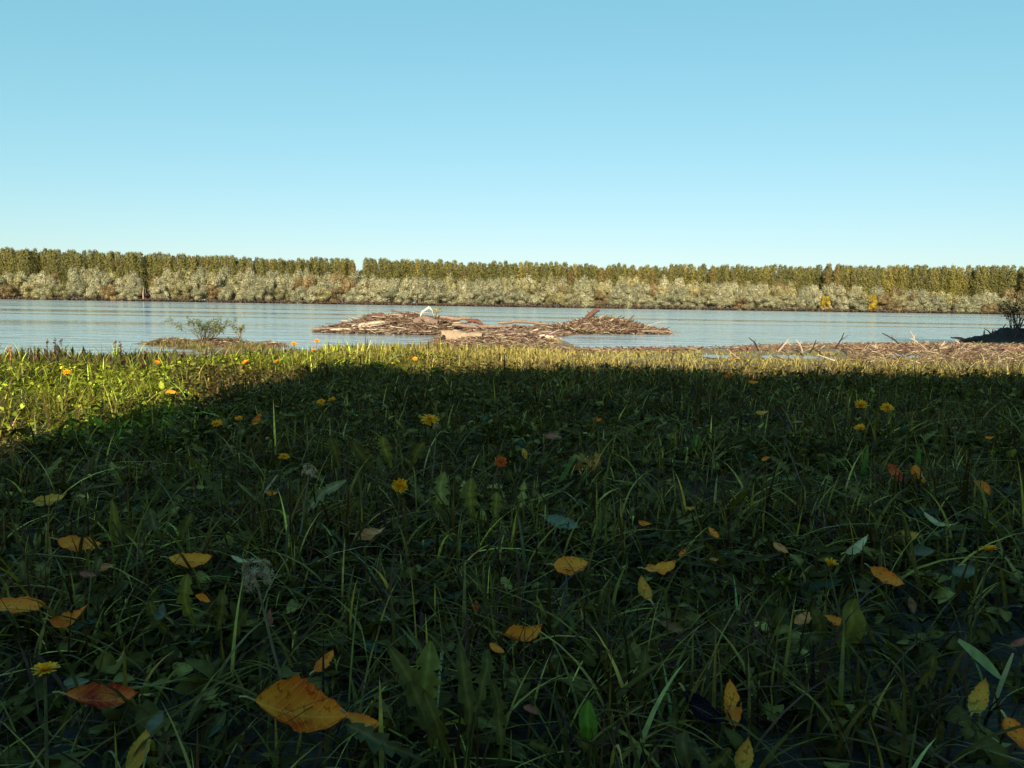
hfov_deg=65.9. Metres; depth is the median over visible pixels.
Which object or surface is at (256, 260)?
poplar tree
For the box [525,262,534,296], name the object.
poplar tree
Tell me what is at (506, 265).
poplar tree
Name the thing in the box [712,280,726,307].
willow tree
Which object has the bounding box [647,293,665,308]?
willow tree
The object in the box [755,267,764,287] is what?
poplar tree
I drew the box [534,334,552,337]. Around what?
driftwood plank
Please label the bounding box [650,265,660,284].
poplar tree
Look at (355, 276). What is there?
willow tree
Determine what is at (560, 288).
willow tree
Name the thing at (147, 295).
bare bush
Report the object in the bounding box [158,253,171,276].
poplar tree
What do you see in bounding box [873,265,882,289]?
poplar tree
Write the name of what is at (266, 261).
poplar tree
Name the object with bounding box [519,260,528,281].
poplar tree
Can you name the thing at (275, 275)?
willow tree
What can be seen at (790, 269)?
poplar tree
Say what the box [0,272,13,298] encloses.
willow tree
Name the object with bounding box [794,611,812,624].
fallen leaf
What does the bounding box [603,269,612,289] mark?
poplar tree
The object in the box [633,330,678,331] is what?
branch
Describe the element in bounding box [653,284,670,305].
willow tree
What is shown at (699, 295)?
willow tree
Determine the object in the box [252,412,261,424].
fallen leaf
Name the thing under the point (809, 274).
poplar tree
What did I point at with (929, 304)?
willow tree
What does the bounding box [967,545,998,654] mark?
dandelion
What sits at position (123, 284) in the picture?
willow tree
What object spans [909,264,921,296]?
poplar tree
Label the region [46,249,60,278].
poplar tree
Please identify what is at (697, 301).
willow tree
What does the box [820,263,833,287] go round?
poplar tree
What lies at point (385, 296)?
willow tree
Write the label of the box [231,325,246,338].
shore shrub
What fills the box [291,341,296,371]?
dandelion
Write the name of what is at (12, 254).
poplar tree
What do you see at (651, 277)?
poplar tree
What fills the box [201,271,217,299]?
willow tree
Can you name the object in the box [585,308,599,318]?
tilted stump
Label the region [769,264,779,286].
poplar tree
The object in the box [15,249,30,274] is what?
poplar tree
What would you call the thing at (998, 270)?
poplar tree
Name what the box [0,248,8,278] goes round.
poplar tree
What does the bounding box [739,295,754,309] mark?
willow tree
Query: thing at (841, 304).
willow tree
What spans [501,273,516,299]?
willow tree
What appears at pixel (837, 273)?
poplar tree
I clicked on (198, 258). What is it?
poplar tree
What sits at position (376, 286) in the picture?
willow tree
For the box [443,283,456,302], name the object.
willow tree
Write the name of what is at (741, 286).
willow tree
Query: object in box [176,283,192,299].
willow tree
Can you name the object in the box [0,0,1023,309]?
sky
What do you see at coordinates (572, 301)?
willow tree
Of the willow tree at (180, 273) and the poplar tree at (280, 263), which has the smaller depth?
the willow tree at (180, 273)
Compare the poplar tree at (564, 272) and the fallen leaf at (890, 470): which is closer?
the fallen leaf at (890, 470)
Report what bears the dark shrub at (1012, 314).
on the earth mound
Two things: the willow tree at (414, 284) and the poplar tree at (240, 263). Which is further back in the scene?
the poplar tree at (240, 263)
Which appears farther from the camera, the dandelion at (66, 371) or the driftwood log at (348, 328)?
the driftwood log at (348, 328)
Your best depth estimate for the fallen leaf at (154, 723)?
0.61 m
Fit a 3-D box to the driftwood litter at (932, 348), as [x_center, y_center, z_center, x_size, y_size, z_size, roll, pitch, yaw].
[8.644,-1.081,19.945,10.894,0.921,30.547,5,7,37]
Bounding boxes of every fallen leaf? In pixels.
[0,596,44,613]
[26,493,66,505]
[43,604,87,627]
[49,535,101,551]
[52,682,138,708]
[64,675,89,687]
[79,571,96,577]
[99,563,113,570]
[125,729,150,767]
[146,710,163,733]
[154,602,165,619]
[160,552,211,567]
[165,390,176,393]
[196,593,210,601]
[231,555,248,562]
[239,675,346,733]
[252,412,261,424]
[266,608,272,625]
[309,650,333,674]
[339,708,378,728]
[349,527,384,539]
[474,599,478,611]
[489,643,503,652]
[495,623,541,641]
[521,448,527,458]
[523,704,538,713]
[539,514,578,528]
[546,433,561,438]
[546,556,587,575]
[637,560,675,574]
[637,575,653,605]
[638,520,651,525]
[654,618,684,632]
[678,548,685,556]
[679,683,725,722]
[709,527,718,537]
[724,679,741,729]
[734,737,753,767]
[756,411,767,414]
[773,542,788,552]
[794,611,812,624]
[824,614,846,625]
[841,535,867,554]
[864,563,904,585]
[888,463,902,482]
[901,530,922,538]
[908,597,916,613]
[910,465,925,483]
[910,544,934,556]
[919,506,958,525]
[952,565,979,577]
[958,638,1000,678]
[967,678,989,716]
[974,480,992,494]
[1000,710,1023,749]
[1010,637,1023,646]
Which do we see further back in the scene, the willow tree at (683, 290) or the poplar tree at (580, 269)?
the poplar tree at (580, 269)
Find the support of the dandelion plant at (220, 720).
on the ground at (998, 640)
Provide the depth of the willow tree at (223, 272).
412.38 m
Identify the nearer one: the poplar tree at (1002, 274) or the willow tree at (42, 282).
the willow tree at (42, 282)
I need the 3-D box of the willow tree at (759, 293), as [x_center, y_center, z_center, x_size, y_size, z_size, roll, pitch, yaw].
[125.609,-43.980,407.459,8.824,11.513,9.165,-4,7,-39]
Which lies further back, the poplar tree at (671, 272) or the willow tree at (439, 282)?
the poplar tree at (671, 272)
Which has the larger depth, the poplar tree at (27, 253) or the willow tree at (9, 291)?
the poplar tree at (27, 253)
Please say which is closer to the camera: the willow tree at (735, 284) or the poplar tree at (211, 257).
the willow tree at (735, 284)
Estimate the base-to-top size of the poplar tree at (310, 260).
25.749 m
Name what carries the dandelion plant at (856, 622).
on the ground at (998, 640)
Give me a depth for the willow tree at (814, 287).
409.92 m
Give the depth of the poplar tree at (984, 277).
431.19 m
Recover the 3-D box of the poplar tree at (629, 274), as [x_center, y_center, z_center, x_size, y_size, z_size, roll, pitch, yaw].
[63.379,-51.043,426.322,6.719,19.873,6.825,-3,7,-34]
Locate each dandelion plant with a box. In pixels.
[16,556,128,597]
[57,699,243,766]
[109,500,193,561]
[144,573,247,658]
[300,479,359,546]
[326,436,424,501]
[346,641,507,767]
[429,472,502,542]
[529,700,599,767]
[569,645,651,726]
[655,432,701,460]
[675,730,731,767]
[799,598,883,667]
[857,655,945,759]
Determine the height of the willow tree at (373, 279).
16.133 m
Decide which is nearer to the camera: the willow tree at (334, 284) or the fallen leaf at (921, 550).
the fallen leaf at (921, 550)
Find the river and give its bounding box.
[0,299,1023,356]
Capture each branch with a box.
[420,306,433,315]
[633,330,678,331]
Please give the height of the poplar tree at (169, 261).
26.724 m
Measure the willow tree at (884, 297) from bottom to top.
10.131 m
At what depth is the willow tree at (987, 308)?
396.89 m
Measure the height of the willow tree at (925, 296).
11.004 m
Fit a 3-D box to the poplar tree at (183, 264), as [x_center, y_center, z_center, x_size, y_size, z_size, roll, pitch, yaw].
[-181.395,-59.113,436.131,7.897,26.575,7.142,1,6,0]
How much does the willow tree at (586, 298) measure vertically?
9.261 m
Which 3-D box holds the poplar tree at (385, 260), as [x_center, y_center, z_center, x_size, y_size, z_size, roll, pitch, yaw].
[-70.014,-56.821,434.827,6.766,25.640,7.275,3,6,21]
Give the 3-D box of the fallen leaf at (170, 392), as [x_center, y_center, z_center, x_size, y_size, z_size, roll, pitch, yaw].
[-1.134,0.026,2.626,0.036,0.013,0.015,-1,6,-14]
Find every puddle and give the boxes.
[701,355,729,357]
[762,355,836,359]
[884,355,936,358]
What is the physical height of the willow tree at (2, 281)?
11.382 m
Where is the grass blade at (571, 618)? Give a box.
[551,614,576,666]
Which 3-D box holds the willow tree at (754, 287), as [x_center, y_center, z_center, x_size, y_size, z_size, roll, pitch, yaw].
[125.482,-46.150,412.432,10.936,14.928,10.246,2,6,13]
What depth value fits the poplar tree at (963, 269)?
437.52 m
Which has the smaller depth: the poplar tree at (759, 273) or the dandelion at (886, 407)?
the dandelion at (886, 407)
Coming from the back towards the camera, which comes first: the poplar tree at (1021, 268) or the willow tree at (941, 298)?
the poplar tree at (1021, 268)
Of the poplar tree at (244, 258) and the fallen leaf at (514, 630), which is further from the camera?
the poplar tree at (244, 258)
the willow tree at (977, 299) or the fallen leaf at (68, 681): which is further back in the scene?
the willow tree at (977, 299)
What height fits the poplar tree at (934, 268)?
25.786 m
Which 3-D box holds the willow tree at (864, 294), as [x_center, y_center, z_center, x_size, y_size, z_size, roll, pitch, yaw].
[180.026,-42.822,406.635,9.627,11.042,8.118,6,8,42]
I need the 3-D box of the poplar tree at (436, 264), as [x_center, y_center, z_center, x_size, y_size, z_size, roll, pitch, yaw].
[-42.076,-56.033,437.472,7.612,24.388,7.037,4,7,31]
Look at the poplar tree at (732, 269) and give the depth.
437.24 m
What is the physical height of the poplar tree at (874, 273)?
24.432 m
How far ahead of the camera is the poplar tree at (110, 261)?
432.60 m
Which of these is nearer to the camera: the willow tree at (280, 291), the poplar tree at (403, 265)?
the willow tree at (280, 291)
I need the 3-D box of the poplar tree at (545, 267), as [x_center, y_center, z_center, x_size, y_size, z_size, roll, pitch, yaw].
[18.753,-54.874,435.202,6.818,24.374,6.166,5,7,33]
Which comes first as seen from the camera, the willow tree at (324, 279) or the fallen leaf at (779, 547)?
the fallen leaf at (779, 547)
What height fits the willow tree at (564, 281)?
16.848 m
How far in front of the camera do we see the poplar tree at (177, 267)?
434.42 m
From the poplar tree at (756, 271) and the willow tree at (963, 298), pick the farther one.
the poplar tree at (756, 271)
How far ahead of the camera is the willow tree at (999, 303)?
399.90 m
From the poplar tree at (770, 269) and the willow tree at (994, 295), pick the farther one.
the poplar tree at (770, 269)
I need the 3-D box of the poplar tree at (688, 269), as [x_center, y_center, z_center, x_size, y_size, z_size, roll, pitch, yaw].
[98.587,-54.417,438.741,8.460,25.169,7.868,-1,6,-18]
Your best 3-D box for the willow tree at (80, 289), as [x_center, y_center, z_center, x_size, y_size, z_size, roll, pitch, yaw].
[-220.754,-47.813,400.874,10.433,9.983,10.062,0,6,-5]
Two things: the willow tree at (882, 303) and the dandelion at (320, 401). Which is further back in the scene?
the willow tree at (882, 303)
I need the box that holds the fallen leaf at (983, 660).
[958,638,1000,678]
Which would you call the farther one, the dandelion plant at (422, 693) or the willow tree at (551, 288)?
the willow tree at (551, 288)
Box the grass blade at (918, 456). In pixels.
[915,446,920,467]
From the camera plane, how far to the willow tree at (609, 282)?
412.37 m
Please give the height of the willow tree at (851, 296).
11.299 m
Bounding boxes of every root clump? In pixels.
[368,313,385,317]
[400,311,413,316]
[466,318,482,324]
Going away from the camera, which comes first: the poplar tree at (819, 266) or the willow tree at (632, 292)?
the willow tree at (632, 292)
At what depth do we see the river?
49.29 m
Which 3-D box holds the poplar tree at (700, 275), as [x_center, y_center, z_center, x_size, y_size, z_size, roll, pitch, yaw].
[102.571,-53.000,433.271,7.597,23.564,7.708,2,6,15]
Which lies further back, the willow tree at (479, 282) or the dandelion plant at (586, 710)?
the willow tree at (479, 282)
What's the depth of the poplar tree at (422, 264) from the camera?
435.04 m
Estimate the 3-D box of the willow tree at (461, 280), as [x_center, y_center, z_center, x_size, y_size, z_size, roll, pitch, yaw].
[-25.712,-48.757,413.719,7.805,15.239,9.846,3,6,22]
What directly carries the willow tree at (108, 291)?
on the ground at (998, 640)
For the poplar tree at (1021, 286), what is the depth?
426.15 m
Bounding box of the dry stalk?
[8,346,11,361]
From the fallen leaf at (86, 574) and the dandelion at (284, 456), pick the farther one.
the dandelion at (284, 456)
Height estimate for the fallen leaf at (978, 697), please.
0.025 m
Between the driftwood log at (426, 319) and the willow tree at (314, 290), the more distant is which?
the willow tree at (314, 290)
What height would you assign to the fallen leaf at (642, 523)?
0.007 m
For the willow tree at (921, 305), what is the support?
on the ground at (998, 640)
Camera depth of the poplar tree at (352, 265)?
430.63 m
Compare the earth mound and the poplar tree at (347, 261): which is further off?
the poplar tree at (347, 261)
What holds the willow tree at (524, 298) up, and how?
on the ground at (998, 640)
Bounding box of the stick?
[882,333,901,346]
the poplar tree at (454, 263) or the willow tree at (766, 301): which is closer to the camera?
the willow tree at (766, 301)
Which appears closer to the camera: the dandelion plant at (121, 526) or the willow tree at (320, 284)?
the dandelion plant at (121, 526)
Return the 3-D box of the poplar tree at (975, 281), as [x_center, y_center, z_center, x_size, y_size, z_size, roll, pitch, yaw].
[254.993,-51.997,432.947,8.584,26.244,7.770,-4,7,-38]
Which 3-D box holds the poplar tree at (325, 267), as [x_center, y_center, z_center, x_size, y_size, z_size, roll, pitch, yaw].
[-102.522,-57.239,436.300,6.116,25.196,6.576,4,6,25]
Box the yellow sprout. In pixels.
[433,307,441,317]
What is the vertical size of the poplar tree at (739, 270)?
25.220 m
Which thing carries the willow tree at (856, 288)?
on the ground at (998, 640)
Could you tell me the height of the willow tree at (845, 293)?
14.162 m
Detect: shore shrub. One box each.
[164,315,240,342]
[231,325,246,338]
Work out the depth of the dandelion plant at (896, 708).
0.65 m
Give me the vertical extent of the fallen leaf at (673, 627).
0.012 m
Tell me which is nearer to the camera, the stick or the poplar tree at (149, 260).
the stick
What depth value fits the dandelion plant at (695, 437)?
1.92 m
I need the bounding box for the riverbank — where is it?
[0,288,1023,314]
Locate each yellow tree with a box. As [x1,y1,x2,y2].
[819,295,830,311]
[866,294,876,309]
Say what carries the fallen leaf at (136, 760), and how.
on the ground at (998, 640)
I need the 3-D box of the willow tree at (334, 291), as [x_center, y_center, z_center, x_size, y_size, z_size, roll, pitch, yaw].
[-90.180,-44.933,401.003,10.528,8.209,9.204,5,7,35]
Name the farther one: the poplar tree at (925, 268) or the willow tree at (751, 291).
the poplar tree at (925, 268)
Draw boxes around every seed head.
[235,557,282,679]
[295,463,317,563]
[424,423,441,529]
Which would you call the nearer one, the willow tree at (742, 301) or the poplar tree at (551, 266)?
the willow tree at (742, 301)
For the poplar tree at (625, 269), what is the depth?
436.39 m
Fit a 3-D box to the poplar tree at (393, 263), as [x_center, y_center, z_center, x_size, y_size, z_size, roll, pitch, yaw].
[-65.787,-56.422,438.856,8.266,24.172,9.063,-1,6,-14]
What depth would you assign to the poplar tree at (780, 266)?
433.20 m
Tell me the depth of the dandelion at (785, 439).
1.54 m
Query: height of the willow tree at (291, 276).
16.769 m
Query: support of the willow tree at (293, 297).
on the ground at (998, 640)
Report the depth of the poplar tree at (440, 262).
437.93 m
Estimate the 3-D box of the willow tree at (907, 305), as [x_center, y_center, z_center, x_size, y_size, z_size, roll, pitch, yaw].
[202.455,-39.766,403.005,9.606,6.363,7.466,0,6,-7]
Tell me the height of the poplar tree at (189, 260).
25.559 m
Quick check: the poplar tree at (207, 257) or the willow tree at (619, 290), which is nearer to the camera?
the willow tree at (619, 290)
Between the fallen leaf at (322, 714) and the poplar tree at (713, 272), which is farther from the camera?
the poplar tree at (713, 272)
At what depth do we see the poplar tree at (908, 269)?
435.05 m
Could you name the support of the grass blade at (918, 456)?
on the ground at (998, 640)
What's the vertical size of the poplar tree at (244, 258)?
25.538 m
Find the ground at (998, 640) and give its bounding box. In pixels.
[0,298,1023,767]
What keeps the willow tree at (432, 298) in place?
on the ground at (998, 640)
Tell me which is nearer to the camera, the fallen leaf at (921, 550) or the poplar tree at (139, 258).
the fallen leaf at (921, 550)
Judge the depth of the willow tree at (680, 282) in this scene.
409.86 m
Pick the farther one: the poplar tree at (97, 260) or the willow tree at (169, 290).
the poplar tree at (97, 260)
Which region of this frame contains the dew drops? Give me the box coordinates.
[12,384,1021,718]
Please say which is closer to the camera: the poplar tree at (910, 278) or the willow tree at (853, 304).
the willow tree at (853, 304)
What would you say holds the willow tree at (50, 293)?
on the ground at (998, 640)
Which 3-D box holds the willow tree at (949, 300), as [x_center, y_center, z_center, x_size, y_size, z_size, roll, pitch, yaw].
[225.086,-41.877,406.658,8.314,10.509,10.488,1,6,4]
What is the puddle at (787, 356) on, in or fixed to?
on the ground at (998, 640)
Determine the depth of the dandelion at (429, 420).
1.28 m
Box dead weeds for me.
[0,344,270,376]
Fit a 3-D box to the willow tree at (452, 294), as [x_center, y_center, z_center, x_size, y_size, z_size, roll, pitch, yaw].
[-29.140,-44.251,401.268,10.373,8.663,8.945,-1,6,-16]
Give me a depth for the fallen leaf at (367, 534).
1.12 m
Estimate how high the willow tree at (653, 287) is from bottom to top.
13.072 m
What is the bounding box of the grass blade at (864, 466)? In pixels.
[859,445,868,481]
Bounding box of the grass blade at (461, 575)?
[454,568,477,600]
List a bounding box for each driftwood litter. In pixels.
[142,337,292,347]
[310,311,573,347]
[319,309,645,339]
[449,343,701,351]
[528,315,675,334]
[667,340,1023,366]
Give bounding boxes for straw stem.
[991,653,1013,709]
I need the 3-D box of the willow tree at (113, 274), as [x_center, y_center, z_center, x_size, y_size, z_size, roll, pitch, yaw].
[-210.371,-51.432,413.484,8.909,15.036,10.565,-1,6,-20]
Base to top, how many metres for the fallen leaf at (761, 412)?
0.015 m
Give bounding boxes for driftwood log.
[312,327,335,329]
[330,325,370,329]
[352,321,394,326]
[413,315,438,323]
[440,315,469,320]
[441,330,483,340]
[452,323,511,328]
[498,320,547,324]
[951,337,979,342]
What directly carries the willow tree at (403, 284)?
on the ground at (998, 640)
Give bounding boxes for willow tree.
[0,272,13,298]
[0,276,9,295]
[0,283,19,297]
[7,274,26,295]
[9,271,24,295]
[19,277,38,294]
[20,273,35,296]
[20,283,38,299]
[27,270,45,287]
[32,275,56,294]
[32,287,51,299]
[41,284,60,299]
[45,278,62,297]
[51,272,61,285]
[53,282,76,299]
[65,271,84,296]
[67,266,83,297]
[67,281,87,296]
[79,266,94,296]
[81,275,93,297]
[84,282,105,298]
[85,274,101,297]
[87,267,100,283]
[92,267,112,284]
[99,284,117,300]
[100,275,114,297]
[102,271,116,295]
[113,279,134,294]
[113,286,130,300]
[115,275,129,286]
[123,269,144,291]
[123,288,142,300]
[126,278,142,298]
[147,285,164,298]
[149,275,162,292]
[152,274,173,298]
[161,272,178,298]
[162,267,178,286]
[170,284,184,300]
[172,268,187,282]
[175,278,192,299]
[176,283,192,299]
[180,271,194,299]
[189,271,206,298]
[192,286,207,301]
[197,266,209,298]
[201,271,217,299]
[202,283,220,299]
[210,274,225,301]
[217,284,234,302]
[218,262,231,287]
[225,275,240,299]
[231,284,246,299]
[239,277,257,299]
[241,286,263,302]
[243,266,258,283]
[249,274,264,300]
[254,282,275,300]
[261,275,276,300]
[266,269,280,282]
[266,270,279,300]
[275,284,289,303]
[276,275,295,300]
[282,271,298,287]
[289,286,306,303]
[293,277,303,299]
[295,268,309,299]
[300,272,318,297]
[303,285,321,303]
[314,277,331,301]
[315,271,330,299]
[316,286,332,301]
[325,279,342,300]
[327,272,344,300]
[327,288,344,303]
[340,277,356,299]
[342,288,358,302]
[349,270,365,289]
[351,278,367,302]
[351,287,371,302]
[361,280,375,301]
[364,274,376,287]
[366,285,387,302]
[368,278,384,299]
[374,277,386,290]
[378,287,398,302]
[383,280,397,302]
[386,277,402,296]
[394,290,411,304]
[396,276,409,297]
[397,277,413,302]
[407,275,425,302]
[412,287,428,302]
[418,276,435,298]
[426,290,447,305]
[429,278,445,302]
[430,280,445,302]
[441,273,455,302]
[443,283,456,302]
[445,289,464,304]
[456,276,467,297]
[456,281,473,303]
[461,291,473,303]
[467,278,483,302]
[469,284,483,302]
[473,289,488,305]
[477,278,489,293]
[484,279,503,303]
[485,275,501,304]
[485,288,502,303]
[499,284,514,303]
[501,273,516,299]
[503,291,520,304]
[514,273,532,304]
[514,280,529,303]
[516,288,530,304]
[526,280,540,304]
[526,291,546,304]
[529,278,544,304]
[540,272,555,291]
[541,290,556,304]
[543,284,557,304]
[547,277,562,304]
[554,292,568,307]
[555,275,570,304]
[556,284,566,305]
[564,284,581,304]
[565,290,579,305]
[572,278,585,304]
[575,282,591,305]
[577,291,595,307]
[578,274,595,289]
[584,280,598,304]
[593,292,610,305]
[597,282,611,304]
[599,278,613,299]
[607,291,622,305]
[612,279,627,300]
[615,286,627,307]
[618,274,631,288]
[618,294,637,308]
[625,284,639,306]
[629,277,646,289]
[632,293,646,306]
[634,281,650,305]
[646,284,657,299]
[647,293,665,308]
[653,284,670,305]
[657,274,673,293]
[660,292,678,308]
[668,281,679,301]
[671,285,688,305]
[673,277,689,293]
[674,293,690,306]
[687,280,701,297]
[687,283,699,306]
[688,295,705,309]
[698,282,713,306]
[700,283,714,307]
[705,294,723,307]
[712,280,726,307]
[713,293,732,306]
[714,284,731,302]
[724,279,738,307]
[727,285,744,307]
[731,297,748,309]
[733,280,750,309]
[739,284,757,302]
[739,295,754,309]
[744,281,762,306]
[751,288,763,307]
[754,294,774,308]
[756,281,769,307]
[764,286,784,307]
[769,294,789,308]
[774,280,788,292]
[777,287,796,306]
[781,296,800,308]
[786,280,797,305]
[795,288,811,308]
[797,294,814,310]
[805,284,822,308]
[806,290,819,310]
[820,281,842,297]
[826,286,845,308]
[833,284,846,297]
[834,298,850,311]
[841,289,861,308]
[846,284,861,305]
[849,297,870,311]
[855,290,870,308]
[869,285,883,309]
[877,299,894,309]
[878,293,891,306]
[885,299,902,312]
[890,284,904,303]
[891,294,906,309]
[900,289,913,309]
[901,300,915,310]
[906,291,920,303]
[908,288,918,295]
[911,298,927,310]
[912,291,929,305]
[917,288,934,309]
[924,300,938,312]
[929,290,944,301]
[930,293,946,310]
[933,300,950,312]
[945,292,959,310]
[952,294,970,308]
[952,303,967,313]
[961,301,981,313]
[964,295,983,308]
[974,294,995,310]
[980,303,998,313]
[981,289,998,299]
[985,295,1002,311]
[992,302,1005,313]
[999,287,1015,300]
[1000,296,1015,311]
[1009,294,1023,300]
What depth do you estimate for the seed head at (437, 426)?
1.33 m
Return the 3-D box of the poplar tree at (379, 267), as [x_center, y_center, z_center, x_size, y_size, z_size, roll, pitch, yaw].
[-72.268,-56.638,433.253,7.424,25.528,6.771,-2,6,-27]
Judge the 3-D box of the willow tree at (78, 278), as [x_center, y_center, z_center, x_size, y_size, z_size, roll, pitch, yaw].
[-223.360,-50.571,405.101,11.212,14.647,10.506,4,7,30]
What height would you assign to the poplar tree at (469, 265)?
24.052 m
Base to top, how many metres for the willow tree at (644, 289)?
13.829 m
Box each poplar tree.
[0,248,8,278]
[1,246,13,277]
[5,247,19,278]
[13,250,22,296]
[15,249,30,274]
[20,247,35,277]
[27,248,41,274]
[28,250,37,274]
[37,251,48,274]
[40,248,51,277]
[44,249,56,276]
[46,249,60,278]
[55,249,65,282]
[58,252,70,289]
[63,249,73,283]
[67,249,79,273]
[72,252,86,274]
[80,250,89,272]
[85,249,94,275]
[90,249,98,271]
[92,252,103,274]
[98,252,108,271]
[101,251,116,272]
[105,251,119,276]
[113,251,124,276]
[117,254,127,278]
[120,252,133,277]
[124,251,138,277]
[130,251,143,277]
[134,252,147,286]
[142,255,150,291]
[143,253,157,297]
[149,252,160,279]
[154,251,169,277]
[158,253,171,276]
[164,253,174,274]
[169,255,176,275]
[173,253,186,273]
[178,253,188,269]
[184,255,194,273]
[187,256,198,273]
[195,254,204,272]
[195,256,207,299]
[203,255,211,272]
[203,255,216,272]
[210,255,220,274]
[215,255,225,274]
[220,255,231,271]
[226,255,238,278]
[233,257,238,273]
[235,258,244,273]
[242,256,247,267]
[246,257,254,272]
[253,257,260,278]
[255,257,266,280]
[262,259,271,277]
[267,259,280,278]
[268,258,275,271]
[275,258,284,284]
[277,259,288,274]
[283,259,294,279]
[289,260,295,274]
[293,257,302,274]
[298,258,305,271]
[303,260,312,276]
[309,257,317,274]
[311,256,321,280]
[317,257,327,277]
[321,258,330,278]
[325,258,333,278]
[331,257,343,276]
[338,258,347,277]
[342,258,350,276]
[346,259,354,277]
[348,261,355,274]
[360,257,370,281]
[366,258,373,282]
[369,259,378,279]
[375,257,386,278]
[379,258,390,280]
[384,259,393,278]
[390,261,396,277]
[392,260,402,283]
[397,259,407,280]
[401,258,409,280]
[406,260,416,279]
[410,259,422,278]
[418,259,426,276]
[423,260,432,278]
[426,262,436,281]
[431,261,441,280]
[434,258,446,281]
[442,261,450,280]
[443,262,456,284]
[449,260,461,290]
[455,262,463,292]
[459,265,466,281]
[461,262,475,283]
[468,261,480,283]
[476,262,485,281]
[480,263,488,280]
[485,263,494,280]
[488,260,499,280]
[496,262,505,291]
[501,260,507,295]
[506,263,515,283]
[508,263,520,280]
[516,262,525,281]
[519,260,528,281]
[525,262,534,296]
[531,262,540,283]
[538,263,544,282]
[541,262,550,281]
[546,261,557,279]
[553,261,558,279]
[556,263,561,280]
[559,262,568,282]
[566,265,574,287]
[571,264,578,283]
[572,264,583,279]
[581,263,590,280]
[586,264,594,283]
[589,265,598,284]
[596,267,605,283]
[603,265,614,291]
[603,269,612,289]
[611,264,617,286]
[614,262,623,282]
[618,264,627,278]
[626,272,633,278]
[629,264,636,277]
[635,269,645,283]
[642,264,650,304]
[645,267,657,285]
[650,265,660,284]
[657,269,668,291]
[668,264,676,289]
[668,264,680,282]
[675,264,686,284]
[681,263,688,285]
[684,264,694,285]
[688,266,697,285]
[694,266,705,286]
[698,263,708,286]
[706,265,720,306]
[716,266,723,283]
[717,264,725,280]
[720,264,732,286]
[729,266,736,282]
[732,264,743,286]
[738,265,746,287]
[741,266,751,286]
[745,266,755,284]
[752,267,760,287]
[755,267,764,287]
[759,265,771,289]
[767,265,775,289]
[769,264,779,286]
[776,264,786,285]
[780,265,789,285]
[783,266,794,282]
[790,267,802,293]
[795,266,805,296]
[798,268,809,290]
[804,266,813,287]
[807,267,816,285]
[812,264,823,294]
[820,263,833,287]
[833,263,842,288]
[837,265,849,292]
[844,265,851,291]
[847,265,855,292]
[849,266,858,291]
[851,266,864,291]
[858,264,869,292]
[864,266,878,293]
[869,267,878,294]
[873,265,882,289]
[876,267,888,293]
[882,265,894,297]
[887,266,898,293]
[890,264,903,290]
[896,264,908,294]
[903,264,912,289]
[907,267,915,288]
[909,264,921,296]
[914,265,928,294]
[918,264,935,291]
[924,267,937,292]
[931,267,938,291]
[933,266,943,292]
[936,265,948,294]
[942,267,953,294]
[946,265,957,297]
[951,267,964,296]
[955,267,966,295]
[962,264,972,301]
[968,267,976,299]
[969,265,983,296]
[978,265,988,311]
[981,266,994,296]
[985,265,999,297]
[993,265,1001,295]
[995,265,1008,297]
[1001,265,1010,289]
[1004,264,1021,291]
[1014,266,1023,295]
[1019,273,1023,293]
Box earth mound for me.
[958,323,1023,342]
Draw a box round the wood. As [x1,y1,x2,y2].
[0,251,1021,303]
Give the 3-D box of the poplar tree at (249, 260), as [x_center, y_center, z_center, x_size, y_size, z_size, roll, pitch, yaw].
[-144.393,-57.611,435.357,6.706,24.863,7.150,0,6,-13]
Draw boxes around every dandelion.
[31,661,59,767]
[62,369,69,395]
[211,419,221,489]
[235,416,242,452]
[238,453,289,532]
[243,369,251,395]
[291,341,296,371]
[317,399,324,440]
[327,397,335,433]
[392,478,407,566]
[421,414,439,518]
[492,455,506,543]
[782,435,808,498]
[825,557,848,675]
[853,424,865,483]
[855,399,868,451]
[879,402,893,449]
[952,427,956,471]
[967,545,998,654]
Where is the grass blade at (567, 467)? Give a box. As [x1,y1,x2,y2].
[550,454,583,501]
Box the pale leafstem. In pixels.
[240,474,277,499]
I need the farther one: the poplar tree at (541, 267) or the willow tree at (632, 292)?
the poplar tree at (541, 267)
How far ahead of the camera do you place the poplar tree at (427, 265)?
437.55 m
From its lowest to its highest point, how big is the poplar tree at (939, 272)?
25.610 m
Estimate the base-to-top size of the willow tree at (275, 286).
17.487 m
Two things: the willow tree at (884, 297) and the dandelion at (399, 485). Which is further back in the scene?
the willow tree at (884, 297)
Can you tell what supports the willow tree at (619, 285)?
on the ground at (998, 640)
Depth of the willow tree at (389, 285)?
403.17 m
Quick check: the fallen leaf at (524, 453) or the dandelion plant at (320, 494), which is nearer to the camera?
the dandelion plant at (320, 494)
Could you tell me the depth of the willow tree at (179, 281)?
406.40 m
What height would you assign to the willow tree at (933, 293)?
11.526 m
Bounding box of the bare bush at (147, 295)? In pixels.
[140,288,150,298]
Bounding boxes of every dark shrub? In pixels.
[992,297,1023,328]
[1013,280,1023,314]

